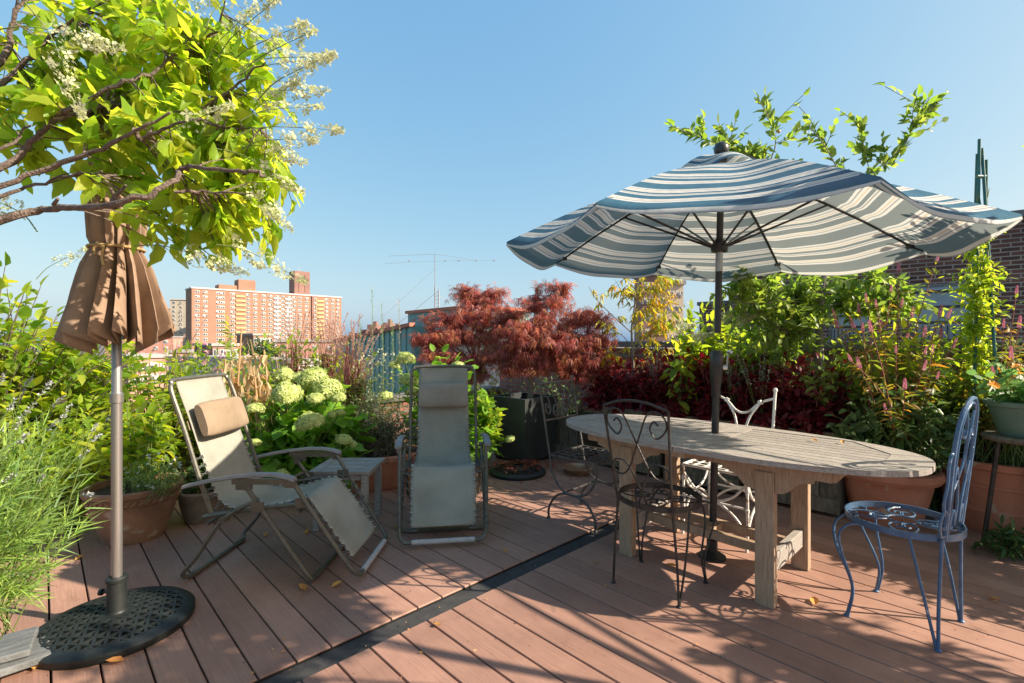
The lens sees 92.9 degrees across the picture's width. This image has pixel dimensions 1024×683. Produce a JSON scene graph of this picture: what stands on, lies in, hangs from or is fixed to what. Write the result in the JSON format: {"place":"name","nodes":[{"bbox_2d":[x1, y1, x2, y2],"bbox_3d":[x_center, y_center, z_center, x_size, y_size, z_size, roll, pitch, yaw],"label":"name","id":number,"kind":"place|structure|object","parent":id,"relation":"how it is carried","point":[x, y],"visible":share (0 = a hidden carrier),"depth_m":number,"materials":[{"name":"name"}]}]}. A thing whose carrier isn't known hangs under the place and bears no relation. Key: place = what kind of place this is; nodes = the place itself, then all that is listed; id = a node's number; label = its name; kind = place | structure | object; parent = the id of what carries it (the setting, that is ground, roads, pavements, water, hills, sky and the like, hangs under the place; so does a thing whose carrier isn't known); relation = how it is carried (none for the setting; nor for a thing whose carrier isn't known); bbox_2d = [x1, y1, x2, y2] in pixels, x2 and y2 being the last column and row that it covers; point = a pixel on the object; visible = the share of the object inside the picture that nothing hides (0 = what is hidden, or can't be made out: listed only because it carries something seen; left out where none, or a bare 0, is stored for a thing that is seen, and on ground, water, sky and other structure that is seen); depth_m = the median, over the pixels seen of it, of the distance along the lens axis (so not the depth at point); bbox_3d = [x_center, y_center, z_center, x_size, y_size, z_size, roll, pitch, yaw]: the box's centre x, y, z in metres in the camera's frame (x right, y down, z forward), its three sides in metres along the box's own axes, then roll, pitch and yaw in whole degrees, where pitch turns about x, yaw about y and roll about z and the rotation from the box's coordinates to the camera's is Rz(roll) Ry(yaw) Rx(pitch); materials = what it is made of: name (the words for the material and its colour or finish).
{"place":"outdoors","nodes":[
{"label":"outdoors","id":0,"kind":"place"},
{"bbox_2d":[105,336,183,382],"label":"building","id":1,"kind":"structure","parent":0,"point":[157,347],"depth_m":220.84,"materials":[{"name":"brick"}]},
{"bbox_2d":[122,353,170,412],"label":"row house","id":2,"kind":"structure","parent":0,"point":[155,357],"depth_m":113.44,"materials":[{"name":"beige brick"}]},
{"bbox_2d":[169,299,185,348],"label":"cream tower","id":3,"kind":"structure","parent":0,"point":[178,310],"depth_m":330.95,"materials":[{"name":"brick"}]},
{"bbox_2d":[165,355,256,375],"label":"row house","id":4,"kind":"structure","parent":0,"point":[212,359],"depth_m":90.98,"materials":[{"name":"brick"}]},
{"bbox_2d":[192,343,241,355],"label":"row house","id":5,"kind":"structure","parent":0,"point":[214,347],"depth_m":141.96,"materials":[{"name":"brick"}]},
{"bbox_2d":[235,333,273,355],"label":"row house","id":6,"kind":"structure","parent":0,"point":[250,336],"depth_m":193.24,"materials":[{"name":"brick"}]},
{"bbox_2d":[185,269,341,348],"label":"apartment tower","id":7,"kind":"structure","parent":0,"point":[245,306],"depth_m":314.56,"materials":[{"name":"brick"}]},
{"bbox_2d":[269,310,327,412],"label":"fountain grass","id":8,"kind":"object","parent":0,"point":[292,361],"depth_m":4.84,"materials":[{"name":"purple plant"}]},
{"bbox_2d":[275,340,334,368],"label":"row house","id":9,"kind":"structure","parent":0,"point":[298,341],"depth_m":162.97,"materials":[{"name":"pink brick"}]},
{"bbox_2d":[2,345,630,416],"bbox_3d":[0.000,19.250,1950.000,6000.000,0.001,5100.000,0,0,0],"label":"ground","id":10,"kind":"structure","parent":0,"point":[100,349],"depth_m":936.37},
{"bbox_2d":[4,523,189,682],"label":"roof","id":11,"kind":"structure","parent":10,"relation":"on","point":[50,674],"depth_m":2.54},
{"bbox_2d":[70,385,500,501],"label":"parapet wall","id":12,"kind":"structure","parent":11,"relation":"on","point":[405,403],"depth_m":6.24,"materials":[{"name":"brick"}]},
{"bbox_2d":[500,341,1023,494],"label":"parapet wall","id":13,"kind":"structure","parent":11,"relation":"on","point":[516,384],"depth_m":5.54,"materials":[{"name":"brick"}]},
{"bbox_2d":[970,139,997,397],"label":"plant stakes","id":14,"kind":"object","parent":13,"relation":"on","point":[981,163],"visible":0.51,"depth_m":3.32,"materials":[{"name":"green plastic"}]},
{"bbox_2d":[939,188,1016,460],"bbox_3d":[3.131,-0.114,3.285,0.392,1.869,0.333,0,0,0],"label":"climbing vine","id":15,"kind":"object","parent":14,"relation":"attached to","point":[980,288],"visible":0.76,"depth_m":3.25,"materials":[{"name":"green plant"}]},
{"bbox_2d":[241,334,285,356],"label":"tree","id":16,"kind":"object","parent":10,"relation":"on","point":[257,350],"visible":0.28,"depth_m":128.49,"materials":[{"name":"green plant"}]},
{"bbox_2d":[697,300,731,348],"bbox_3d":[6.763,9.078,13.495,2.500,20.345,2.100,0,0,40],"label":"stair bulkhead","id":17,"kind":"object","parent":10,"relation":"on","point":[709,308],"visible":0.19,"depth_m":13.32,"materials":[{"name":"stone"}]},
{"bbox_2d":[732,209,1023,352],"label":"brick building","id":18,"kind":"structure","parent":10,"relation":"on","point":[1007,249],"depth_m":8.99,"materials":[{"name":"brick"}]},
{"bbox_2d":[829,312,872,340],"bbox_3d":[6.925,-0.432,9.964,0.733,0.899,0.155,0,0,40],"label":"window","id":19,"kind":"structure","parent":18,"relation":"in","point":[832,332],"depth_m":9.96,"materials":[{"name":"glass"}]},
{"bbox_2d":[909,282,970,340],"bbox_3d":[7.998,-0.528,9.064,0.932,1.100,0.155,0,0,40],"label":"window","id":20,"kind":"structure","parent":18,"relation":"in","point":[946,300],"depth_m":9.02,"materials":[{"name":"glass"}]},
{"bbox_2d":[297,310,362,381],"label":"fountain grass","id":21,"kind":"object","parent":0,"point":[333,371],"depth_m":4.97,"materials":[{"name":"purple plant"}]},
{"bbox_2d":[313,313,387,416],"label":"fountain grass","id":22,"kind":"object","parent":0,"point":[347,368],"depth_m":4.72,"materials":[{"name":"purple plant"}]},
{"bbox_2d":[333,305,529,394],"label":"teal building","id":23,"kind":"structure","parent":0,"point":[401,344],"depth_m":16.61,"materials":[{"name":"metal"}]},
{"bbox_2d":[384,254,494,324],"bbox_3d":[-2.479,-1.708,16.400,3.904,2.337,1.208,0,0,0],"label":"antenna mast","id":24,"kind":"object","parent":23,"relation":"on","point":[435,296],"visible":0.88,"depth_m":15.99,"materials":[{"name":"metal"}]},
{"bbox_2d":[415,341,540,386],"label":"pale neighbour house","id":25,"kind":"structure","parent":0,"point":[493,371],"depth_m":12.10,"materials":[{"name":"paint"}]},
{"bbox_2d":[0,440,1023,682],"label":"deck","id":26,"kind":"structure","parent":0,"point":[248,615],"depth_m":2.32,"materials":[{"name":"wood"}]},
{"bbox_2d":[0,626,50,677],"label":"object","id":27,"kind":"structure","parent":26,"relation":"on","point":[20,650],"depth_m":1.86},
{"bbox_2d":[0,388,110,544],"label":"shrub","id":28,"kind":"object","parent":26,"relation":"on","point":[102,469],"visible":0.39,"depth_m":3.16,"materials":[{"name":"green plant"}]},
{"bbox_2d":[0,251,168,514],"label":"shrub","id":29,"kind":"object","parent":26,"relation":"on","point":[18,368],"visible":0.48,"depth_m":3.48,"materials":[{"name":"green plant"}]},
{"bbox_2d":[12,324,156,414],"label":"shrub","id":30,"kind":"object","parent":26,"relation":"on","point":[101,359],"visible":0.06,"depth_m":5.06,"materials":[{"name":"green plant"}]},
{"bbox_2d":[35,157,195,670],"bbox_3d":[-1.735,0.060,2.135,0.580,2.380,0.580,0,0,0],"label":"closed umbrella","id":31,"kind":"object","parent":26,"relation":"on","point":[115,297],"visible":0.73,"depth_m":2.06,"materials":[{"name":"brown fabric"}]},
{"bbox_2d":[80,473,183,545],"bbox_3d":[-2.420,1.080,3.120,0.530,0.340,0.530,0,0,0],"label":"clay pot","id":32,"kind":"object","parent":26,"relation":"on","point":[147,520],"visible":0.6,"depth_m":2.98,"materials":[{"name":"ceramic"}]},
{"bbox_2d":[77,386,191,487],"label":"potted plant","id":33,"kind":"object","parent":32,"relation":"in","point":[151,439],"visible":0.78,"depth_m":3.15,"materials":[{"name":"green plant"}]},
{"bbox_2d":[123,453,197,502],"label":"potted plant","id":34,"kind":"object","parent":32,"relation":"in","point":[149,481],"visible":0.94,"depth_m":3.00,"materials":[{"name":"green plant"}]},
{"bbox_2d":[87,340,199,480],"bbox_3d":[-2.954,0.614,4.012,0.931,1.280,0.909,0,0,35],"label":"shrub","id":35,"kind":"object","parent":26,"relation":"on","point":[147,393],"visible":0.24,"depth_m":3.94,"materials":[{"name":"green plant"}]},
{"bbox_2d":[0,0,344,284],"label":"hydrangea tree","id":36,"kind":"object","parent":26,"relation":"on","point":[125,113],"visible":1,"depth_m":1.59,"materials":[{"name":"green plant"}]},
{"bbox_2d":[152,365,228,482],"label":"shrub","id":37,"kind":"object","parent":26,"relation":"on","point":[200,460],"visible":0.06,"depth_m":4.24,"materials":[{"name":"green plant"}]},
{"bbox_2d":[178,487,225,524],"bbox_3d":[-2.170,1.140,3.430,0.348,0.220,0.348,0,0,0],"label":"clay pot","id":38,"kind":"object","parent":26,"relation":"on","point":[193,507],"visible":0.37,"depth_m":3.30,"materials":[{"name":"ceramic"}]},
{"bbox_2d":[182,461,213,493],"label":"potted plant","id":39,"kind":"object","parent":38,"relation":"in","point":[204,477],"visible":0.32,"depth_m":3.38,"materials":[{"name":"green plant"}]},
{"bbox_2d":[159,339,294,429],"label":"shrub","id":40,"kind":"object","parent":26,"relation":"on","point":[196,355],"visible":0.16,"depth_m":4.87,"materials":[{"name":"green plant"}]},
{"bbox_2d":[217,313,244,376],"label":"leafy stalk","id":41,"kind":"object","parent":40,"relation":"on","point":[229,344],"visible":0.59,"depth_m":4.75,"materials":[{"name":"green plant"}]},
{"bbox_2d":[168,373,387,582],"bbox_3d":[-1.290,0.721,2.786,1.042,1.060,0.650,0,0,2],"label":"reclining lounger","id":42,"kind":"object","parent":26,"relation":"on","point":[217,417],"visible":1,"depth_m":2.72,"materials":[{"name":"fabric"}]},
{"bbox_2d":[239,366,378,507],"bbox_3d":[-1.729,0.773,3.933,1.313,1.149,1.013,0,0,0],"label":"hydrangea","id":43,"kind":"object","parent":26,"relation":"on","point":[317,417],"visible":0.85,"depth_m":3.80,"materials":[{"name":"green plant"}]},
{"bbox_2d":[223,328,257,431],"bbox_3d":[-2.232,0.489,3.948,0.221,1.199,0.324,0,0,35],"label":"dry corn","id":44,"kind":"object","parent":43,"relation":"in","point":[241,362],"visible":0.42,"depth_m":3.95,"materials":[{"name":"beige plant"}]},
{"bbox_2d":[240,365,274,450],"bbox_3d":[-2.007,0.613,3.846,0.277,0.847,0.236,0,0,0],"label":"dry corn","id":45,"kind":"object","parent":43,"relation":"in","point":[252,382],"visible":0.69,"depth_m":3.85,"materials":[{"name":"beige plant"}]},
{"bbox_2d":[249,350,279,431],"bbox_3d":[-2.032,0.485,3.980,0.230,0.831,0.265,0,0,0],"label":"dry corn","id":46,"kind":"object","parent":43,"relation":"in","point":[263,359],"visible":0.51,"depth_m":3.95,"materials":[{"name":"beige plant"}]},
{"bbox_2d":[242,326,382,430],"bbox_3d":[-2.084,0.547,5.023,1.471,1.411,0.672,0,0,0],"label":"shrub","id":47,"kind":"object","parent":26,"relation":"on","point":[268,345],"visible":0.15,"depth_m":5.00,"materials":[{"name":"green plant"}]},
{"bbox_2d":[309,458,384,530],"bbox_3d":[-1.130,1.050,3.370,0.400,0.400,0.380,0,0,1],"label":"side table","id":48,"kind":"object","parent":26,"relation":"on","point":[363,470],"visible":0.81,"depth_m":3.32,"materials":[{"name":"grey wood"}]},
{"bbox_2d":[312,445,416,493],"bbox_3d":[-1.320,1.100,4.220,1.130,0.300,0.622,0,0,-8],"label":"oval planter","id":49,"kind":"object","parent":26,"relation":"on","point":[390,475],"visible":0.13,"depth_m":4.04,"materials":[{"name":"ceramic"}]},
{"bbox_2d":[341,386,417,463],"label":"shrub","id":50,"kind":"object","parent":49,"relation":"in","point":[383,435],"visible":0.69,"depth_m":4.15,"materials":[{"name":"green plant"}]},
{"bbox_2d":[349,347,409,446],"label":"shrub","id":51,"kind":"object","parent":49,"relation":"in","point":[365,389],"visible":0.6,"depth_m":4.48,"materials":[{"name":"green plant"}]},
{"bbox_2d":[331,365,414,441],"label":"shrub","id":52,"kind":"object","parent":26,"relation":"on","point":[346,400],"visible":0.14,"depth_m":4.62,"materials":[{"name":"green plant"}]},
{"bbox_2d":[394,365,490,544],"bbox_3d":[-0.488,0.721,3.463,0.650,1.060,1.042,0,0,-8],"label":"reclining lounger","id":53,"kind":"object","parent":26,"relation":"on","point":[442,474],"visible":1,"depth_m":3.44,"materials":[{"name":"fabric"}]},
{"bbox_2d":[377,343,514,461],"bbox_3d":[-0.658,0.656,4.760,1.264,1.278,0.813,0,0,-14],"label":"hydrangea","id":54,"kind":"object","parent":26,"relation":"on","point":[403,357],"visible":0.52,"depth_m":4.65,"materials":[{"name":"green plant"}]},
{"bbox_2d":[469,395,504,450],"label":"vine","id":55,"kind":"object","parent":54,"relation":"on","point":[498,416],"visible":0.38,"depth_m":4.75,"materials":[{"name":"green plant"}]},
{"bbox_2d":[403,281,531,403],"bbox_3d":[-0.483,0.257,5.512,1.568,1.988,0.833,0,0,0],"label":"red maple","id":56,"kind":"object","parent":26,"relation":"on","point":[478,320],"visible":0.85,"depth_m":5.45,"materials":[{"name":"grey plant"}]},
{"bbox_2d":[253,484,696,682],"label":"deck channel edge","id":57,"kind":"object","parent":26,"relation":"attached to","point":[323,652],"depth_m":2.24,"materials":[{"name":"black plastic"}]},
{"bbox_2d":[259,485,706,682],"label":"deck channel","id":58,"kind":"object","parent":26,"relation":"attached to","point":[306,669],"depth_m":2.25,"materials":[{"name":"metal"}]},
{"bbox_2d":[489,462,545,480],"bbox_3d":[0.050,1.210,4.620,0.540,0.080,0.540,0,0,0],"label":"umbrella base","id":59,"kind":"object","parent":26,"relation":"on","point":[520,474],"visible":0.92,"depth_m":4.48,"materials":[{"name":"black plastic"}]},
{"bbox_2d":[490,392,557,462],"bbox_3d":[0.130,0.915,5.220,0.520,0.670,0.520,0,0,-45],"label":"square planter","id":60,"kind":"object","parent":26,"relation":"on","point":[522,420],"visible":0.76,"depth_m":5.02,"materials":[{"name":"black plastic"}]},
{"bbox_2d":[475,278,619,398],"bbox_3d":[0.379,-0.014,5.010,1.543,1.372,0.814,0,0,0],"label":"red maple","id":61,"kind":"object","parent":60,"relation":"on","point":[532,359],"visible":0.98,"depth_m":4.97,"materials":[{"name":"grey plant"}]},
{"bbox_2d":[476,458,588,486],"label":"maple litter","id":62,"kind":"object","parent":26,"relation":"on","point":[534,463],"visible":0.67,"depth_m":4.70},
{"bbox_2d":[520,372,593,415],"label":"shrub","id":63,"kind":"object","parent":26,"relation":"on","point":[571,396],"visible":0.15,"depth_m":5.64,"materials":[{"name":"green plant"}]},
{"bbox_2d":[561,463,592,475],"bbox_3d":[0.620,1.220,4.620,0.300,0.060,0.300,0,0,0],"label":"clay saucer","id":64,"kind":"object","parent":26,"relation":"on","point":[576,469],"visible":0.94,"depth_m":4.65,"materials":[{"name":"ceramic"}]},
{"bbox_2d":[554,408,600,457],"bbox_3d":[0.504,1.010,5.633,0.518,0.420,1.000,0,0,-44],"label":"wooden planter","id":65,"kind":"object","parent":26,"relation":"on","point":[566,437],"visible":0.14,"depth_m":5.24,"materials":[{"name":"grey wood"}]},
{"bbox_2d":[537,375,618,532],"bbox_3d":[0.511,0.755,3.486,0.518,0.990,0.427,0,0,43],"label":"iron chair","id":66,"kind":"object","parent":26,"relation":"on","point":[582,446],"visible":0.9,"depth_m":3.50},
{"bbox_2d":[599,406,664,475],"bbox_3d":[1.286,0.935,4.825,0.518,0.570,0.650,0,0,-44],"label":"wooden planter","id":67,"kind":"object","parent":26,"relation":"on","point":[652,461],"visible":0.22,"depth_m":4.52,"materials":[{"name":"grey wood"}]},
{"bbox_2d":[580,347,638,412],"bbox_3d":[1.007,0.399,5.050,0.706,0.688,0.498,0,0,-32],"label":"coleus","id":68,"kind":"object","parent":67,"relation":"in","point":[599,397],"visible":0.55,"depth_m":4.90,"materials":[{"name":"red plant"}]},
{"bbox_2d":[605,347,661,413],"bbox_3d":[1.225,0.403,4.823,0.687,0.709,0.551,0,0,0],"label":"coleus","id":69,"kind":"object","parent":67,"relation":"on","point":[624,386],"visible":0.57,"depth_m":4.72,"materials":[{"name":"red plant"}]},
{"bbox_2d":[590,275,684,380],"bbox_3d":[1.271,-0.126,4.922,1.007,1.324,0.561,0,0,0],"label":"peach tree","id":70,"kind":"object","parent":67,"relation":"on","point":[658,326],"visible":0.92,"depth_m":4.88,"materials":[{"name":"yellow plant"}]},
{"bbox_2d":[631,346,678,415],"bbox_3d":[1.416,0.413,4.606,0.625,0.744,0.552,0,0,-40],"label":"coleus","id":71,"kind":"object","parent":67,"relation":"in","point":[652,395],"visible":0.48,"depth_m":4.53,"materials":[{"name":"red plant"}]},
{"bbox_2d":[602,399,716,608],"bbox_3d":[0.744,0.764,2.501,0.462,0.978,0.525,0,0,42],"label":"iron chair","id":72,"kind":"object","parent":26,"relation":"on","point":[671,487],"visible":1,"depth_m":2.41,"materials":[{"name":"metal"}]},
{"bbox_2d":[663,413,743,492],"bbox_3d":[1.773,0.935,4.321,0.518,0.570,0.650,0,0,-44],"label":"wooden planter","id":73,"kind":"object","parent":26,"relation":"on","point":[696,475],"visible":0.16,"depth_m":4.13,"materials":[{"name":"grey wood"}]},
{"bbox_2d":[660,339,699,413],"bbox_3d":[1.490,0.346,4.332,0.375,0.733,0.358,0,0,23],"label":"basil","id":74,"kind":"object","parent":73,"relation":"in","point":[677,365],"visible":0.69,"depth_m":4.28,"materials":[{"name":"green plant"}]},
{"bbox_2d":[652,347,709,418],"bbox_3d":[1.596,0.400,4.395,0.633,0.710,0.588,0,0,24],"label":"coleus","id":75,"kind":"object","parent":73,"relation":"in","point":[670,404],"visible":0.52,"depth_m":4.28,"materials":[{"name":"red plant"}]},
{"bbox_2d":[683,351,752,420],"bbox_3d":[1.815,0.408,4.227,0.618,0.678,0.547,0,0,0],"label":"coleus","id":76,"kind":"object","parent":73,"relation":"on","point":[704,403],"visible":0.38,"depth_m":4.14,"materials":[{"name":"red plant"}]},
{"bbox_2d":[681,388,777,552],"bbox_3d":[1.432,0.780,3.201,0.518,0.943,0.428,0,0,-44],"label":"iron chair","id":77,"kind":"object","parent":26,"relation":"on","point":[744,488],"visible":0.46,"depth_m":3.17,"materials":[{"name":"white paint"}]},
{"bbox_2d":[566,414,935,608],"bbox_3d":[1.137,0.890,2.773,0.910,0.721,1.930,0,0,-44],"label":"dining table","id":78,"kind":"object","parent":26,"relation":"on","point":[767,465],"visible":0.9,"depth_m":2.53,"materials":[{"name":"brown wood"}]},
{"bbox_2d":[506,141,1022,562],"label":"open umbrella","id":79,"kind":"object","parent":26,"relation":"on","point":[720,215],"visible":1,"depth_m":2.81,"materials":[{"name":"multicoloured fabric"}]},
{"bbox_2d":[744,422,848,514],"bbox_3d":[2.256,0.935,3.822,0.518,0.570,0.640,0,0,-44],"label":"wooden planter","id":80,"kind":"object","parent":26,"relation":"on","point":[830,498],"visible":0.17,"depth_m":3.50,"materials":[{"name":"brown wood"}]},
{"bbox_2d":[720,352,782,425],"bbox_3d":[1.968,0.434,4.015,0.560,0.738,0.609,0,0,31],"label":"coleus","id":81,"kind":"object","parent":80,"relation":"in","point":[745,398],"visible":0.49,"depth_m":3.97,"materials":[{"name":"red plant"}]},
{"bbox_2d":[737,345,777,417],"bbox_3d":[1.949,0.338,3.848,0.394,0.625,0.201,0,0,0],"label":"flower spike","id":82,"kind":"object","parent":81,"relation":"on","point":[761,410],"visible":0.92,"depth_m":3.84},
{"bbox_2d":[723,314,809,395],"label":"shrub","id":83,"kind":"object","parent":80,"relation":"in","point":[770,355],"visible":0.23,"depth_m":4.08,"materials":[{"name":"green plant"}]},
{"bbox_2d":[743,351,815,430],"bbox_3d":[2.151,0.411,3.824,0.635,0.712,0.537,0,0,12],"label":"coleus","id":84,"kind":"object","parent":80,"relation":"on","point":[784,411],"visible":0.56,"depth_m":3.75,"materials":[{"name":"red plant"}]},
{"bbox_2d":[664,82,950,387],"bbox_3d":[2.318,-0.673,3.840,2.218,2.848,0.677,0,0,0],"label":"apple tree","id":85,"kind":"object","parent":80,"relation":"on","point":[800,296],"visible":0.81,"depth_m":3.77,"materials":[{"name":"green plant"}]},
{"bbox_2d":[779,352,867,434],"bbox_3d":[2.326,0.414,3.686,0.668,0.674,0.558,0,0,0],"label":"coleus","id":86,"kind":"object","parent":80,"relation":"on","point":[819,420],"visible":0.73,"depth_m":3.56,"materials":[{"name":"red plant"}]},
{"bbox_2d":[795,340,872,437],"bbox_3d":[2.379,0.349,3.619,0.516,0.727,0.388,0,0,0],"label":"basil","id":87,"kind":"object","parent":80,"relation":"in","point":[833,375],"visible":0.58,"depth_m":3.56,"materials":[{"name":"green plant"}]},
{"bbox_2d":[843,469,945,529],"bbox_3d":[2.630,1.060,3.420,0.630,0.380,0.630,0,0,0],"label":"clay pot","id":88,"kind":"object","parent":26,"relation":"on","point":[916,491],"visible":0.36,"depth_m":3.21,"materials":[{"name":"ceramic"}]},
{"bbox_2d":[830,257,957,446],"bbox_3d":[2.714,0.144,3.434,1.478,1.540,0.682,0,0,-38],"label":"celosia","id":89,"kind":"object","parent":88,"relation":"in","point":[868,387],"visible":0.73,"depth_m":3.30,"materials":[{"name":"green plant"}]},
{"bbox_2d":[832,305,972,452],"bbox_3d":[2.774,0.289,3.528,1.005,1.127,0.537,0,0,0],"label":"shrub","id":90,"kind":"object","parent":88,"relation":"in","point":[907,343],"visible":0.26,"depth_m":3.43,"materials":[{"name":"green plant"}]},
{"bbox_2d":[824,381,985,475],"bbox_3d":[2.603,0.602,3.251,0.845,0.708,0.792,0,0,38],"label":"shrub","id":91,"kind":"object","parent":88,"relation":"in","point":[921,435],"visible":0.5,"depth_m":3.17,"materials":[{"name":"green plant"}]},
{"bbox_2d":[832,396,978,652],"bbox_3d":[1.769,0.739,2.194,0.463,1.028,0.476,0,0,-36],"label":"iron chair","id":92,"kind":"object","parent":26,"relation":"on","point":[950,516],"visible":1,"depth_m":2.07,"materials":[{"name":"blue paint"}]},
{"bbox_2d":[867,332,1022,511],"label":"shrub","id":93,"kind":"object","parent":26,"relation":"on","point":[937,499],"visible":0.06,"depth_m":3.56,"materials":[{"name":"green plant"}]},
{"bbox_2d":[933,445,1023,538],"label":"clay pot","id":94,"kind":"object","parent":26,"relation":"on","point":[1008,498],"visible":0.38,"depth_m":3.11,"materials":[{"name":"ceramic"}]},
{"bbox_2d":[936,335,1023,466],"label":"shrub","id":95,"kind":"object","parent":94,"relation":"on","point":[1014,456],"visible":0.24,"depth_m":3.26,"materials":[{"name":"green plant"}]},
{"bbox_2d":[961,285,1023,453],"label":"celosia","id":96,"kind":"object","parent":94,"relation":"on","point":[1009,346],"visible":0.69,"depth_m":3.24,"materials":[{"name":"green plant"}]},
{"bbox_2d":[969,514,1023,560],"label":"weed","id":97,"kind":"object","parent":26,"relation":"on","point":[1010,540],"visible":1,"depth_m":2.83,"materials":[{"name":"green plant"}]},
{"bbox_2d":[980,431,1023,545],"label":"plant stool","id":98,"kind":"object","parent":26,"relation":"on","point":[997,437],"visible":0.73,"depth_m":2.96,"materials":[{"name":"brown wood"}]},
{"bbox_2d":[982,398,1023,437],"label":"plastic pot","id":99,"kind":"object","parent":98,"relation":"on","point":[1008,418],"visible":0.89,"depth_m":2.86,"materials":[{"name":"plastic"}]},
{"bbox_2d":[966,362,1023,403],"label":"nasturtium","id":100,"kind":"object","parent":99,"relation":"in","point":[999,392],"visible":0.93,"depth_m":2.88,"materials":[{"name":"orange plant"}]},
{"bbox_2d":[0,0,1023,344],"label":"sky","id":101,"kind":"structure","parent":0,"point":[472,127],"materials":[{"name":"blue"}]},
{"bbox_2d":[634,274,665,348],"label":"dark tower","id":102,"kind":"structure","parent":0,"point":[651,279],"depth_m":90.00,"materials":[{"name":"brick"}]},
{"bbox_2d":[666,280,685,348],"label":"pale tower","id":103,"kind":"structure","parent":0,"point":[677,289],"depth_m":96.00,"materials":[{"name":"beige brick"}]},
{"bbox_2d":[667,298,807,395],"bbox_3d":[1.898,0.146,4.264,1.113,1.134,0.863,0,0,43],"label":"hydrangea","id":104,"kind":"object","parent":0,"point":[693,343],"visible":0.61,"depth_m":4.39,"materials":[{"name":"green plant"}]},
{"bbox_3d":[-1.900,1.100,1.520,0.380,0.300,0.380,0,0,0],"label":"clay pot","id":105,"kind":"object","parent":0,"visible":0},
{"bbox_2d":[0,373,109,639],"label":"lavender","id":106,"kind":"object","parent":105,"relation":"in","point":[9,550],"visible":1,"depth_m":1.60,"materials":[{"name":"green plant"}]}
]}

